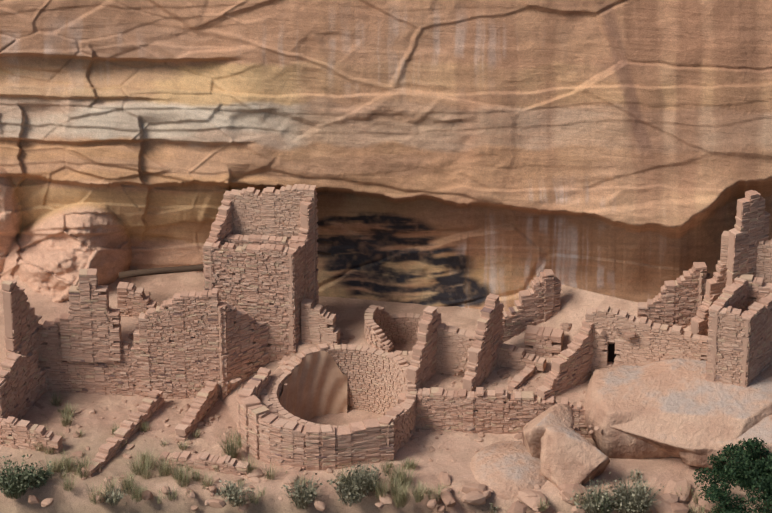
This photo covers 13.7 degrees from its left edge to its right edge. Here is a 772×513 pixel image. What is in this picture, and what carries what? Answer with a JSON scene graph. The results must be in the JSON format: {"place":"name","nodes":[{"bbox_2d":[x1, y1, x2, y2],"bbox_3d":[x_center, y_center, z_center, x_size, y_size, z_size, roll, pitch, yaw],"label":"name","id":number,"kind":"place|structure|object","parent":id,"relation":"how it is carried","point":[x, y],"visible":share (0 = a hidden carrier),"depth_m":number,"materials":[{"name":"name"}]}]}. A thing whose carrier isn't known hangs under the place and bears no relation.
{"place":"outdoors","nodes":[
{"label":"outdoors","id":0,"kind":"place"},
{"bbox_2d":[0,270,770,512],"bbox_3d":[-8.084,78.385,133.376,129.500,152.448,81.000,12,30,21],"label":"terrain","id":1,"kind":"structure","parent":0,"point":[575,304],"depth_m":112.98,"materials":[{"name":"brown sand"}]},
{"bbox_2d":[0,353,249,476],"bbox_3d":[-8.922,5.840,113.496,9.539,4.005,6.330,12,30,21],"label":"walls","id":2,"kind":"structure","parent":1,"relation":"on","point":[23,387],"depth_m":113.20,"materials":[{"name":"beige stone"}]},
{"bbox_2d":[0,268,268,399],"bbox_3d":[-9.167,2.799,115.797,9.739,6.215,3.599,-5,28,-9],"label":"ruined stone wall","id":3,"kind":"structure","parent":1,"relation":"on","point":[188,345],"depth_m":115.07,"materials":[{"name":"beige stone"}]},
{"bbox_2d":[202,184,339,362],"bbox_3d":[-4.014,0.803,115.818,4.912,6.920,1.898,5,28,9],"label":"tower","id":4,"kind":"structure","parent":1,"relation":"on","point":[260,257],"depth_m":115.17,"materials":[{"name":"beige stone"}]},
{"bbox_2d":[119,240,333,278],"bbox_3d":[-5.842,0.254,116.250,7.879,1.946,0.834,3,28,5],"label":"roof beams","id":5,"kind":"structure","parent":4,"relation":"attached to","point":[153,271],"depth_m":116.52,"materials":[{"name":"brown wood"}]},
{"bbox_2d":[0,454,642,512],"bbox_3d":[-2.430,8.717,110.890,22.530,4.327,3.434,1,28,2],"label":"green shrubs","id":6,"kind":"object","parent":1,"relation":"on","point":[15,482],"visible":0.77,"depth_m":109.94,"materials":[{"name":"green plant"}]},
{"bbox_2d":[236,305,422,470],"bbox_3d":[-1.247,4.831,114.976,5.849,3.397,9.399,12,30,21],"label":"kiva","id":7,"kind":"structure","parent":1,"relation":"on","point":[378,381],"depth_m":114.35,"materials":[{"name":"beige stone"}]},
{"bbox_2d":[0,373,718,512],"bbox_3d":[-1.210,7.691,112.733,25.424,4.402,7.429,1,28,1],"label":"grass tufts","id":8,"kind":"object","parent":1,"relation":"on","point":[396,494],"visible":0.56,"depth_m":110.82,"materials":[{"name":"green plant"}]},
{"bbox_2d":[3,291,723,512],"bbox_3d":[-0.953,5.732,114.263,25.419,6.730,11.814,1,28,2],"label":"rubble stones","id":9,"kind":"object","parent":1,"relation":"on","point":[478,494],"visible":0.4,"depth_m":110.16,"materials":[{"name":"beige stone"}]},
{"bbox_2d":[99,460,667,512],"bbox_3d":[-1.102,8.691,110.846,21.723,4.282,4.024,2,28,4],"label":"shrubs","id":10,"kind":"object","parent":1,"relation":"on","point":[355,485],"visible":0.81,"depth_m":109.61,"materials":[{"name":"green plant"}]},
{"bbox_2d":[399,269,593,437],"bbox_3d":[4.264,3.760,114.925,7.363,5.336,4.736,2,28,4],"label":"rooms","id":11,"kind":"object","parent":1,"relation":"on","point":[480,354],"visible":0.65,"depth_m":113.73,"materials":[{"name":"beige stone"}]},
{"bbox_2d":[432,404,609,512],"bbox_3d":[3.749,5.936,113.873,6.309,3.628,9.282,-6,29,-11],"label":"boulders","id":12,"kind":"object","parent":1,"relation":"on","point":[555,448],"visible":0.69,"depth_m":110.67,"materials":[{"name":"beige stone"}]},
{"bbox_2d":[584,358,771,468],"bbox_3d":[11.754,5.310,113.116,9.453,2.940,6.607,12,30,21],"label":"boulder","id":13,"kind":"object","parent":1,"relation":"on","point":[685,411],"depth_m":111.49,"materials":[{"name":"beige stone"}]},
{"bbox_2d":[585,190,771,386],"bbox_3d":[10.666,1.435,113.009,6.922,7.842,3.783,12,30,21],"label":"rooms","id":14,"kind":"object","parent":1,"relation":"on","point":[725,312],"visible":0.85,"depth_m":112.73,"materials":[{"name":"beige stone"}]},
{"bbox_2d":[608,343,618,361],"bbox_3d":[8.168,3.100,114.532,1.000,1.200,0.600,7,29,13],"label":"doorway","id":15,"kind":"structure","parent":14,"relation":"attached to","point":[611,352],"depth_m":114.40,"materials":[{"name":"black"}]},
{"bbox_2d":[692,437,771,512],"bbox_3d":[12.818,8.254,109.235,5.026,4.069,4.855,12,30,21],"label":"bush","id":16,"kind":"object","parent":1,"relation":"on","point":[759,476],"depth_m":108.57,"materials":[{"name":"green plant"}]},
{"bbox_2d":[0,0,771,310],"bbox_3d":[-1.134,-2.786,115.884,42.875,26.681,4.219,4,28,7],"label":"cliff face","id":17,"kind":"object","parent":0,"point":[474,154],"visible":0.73,"depth_m":114.31}
]}

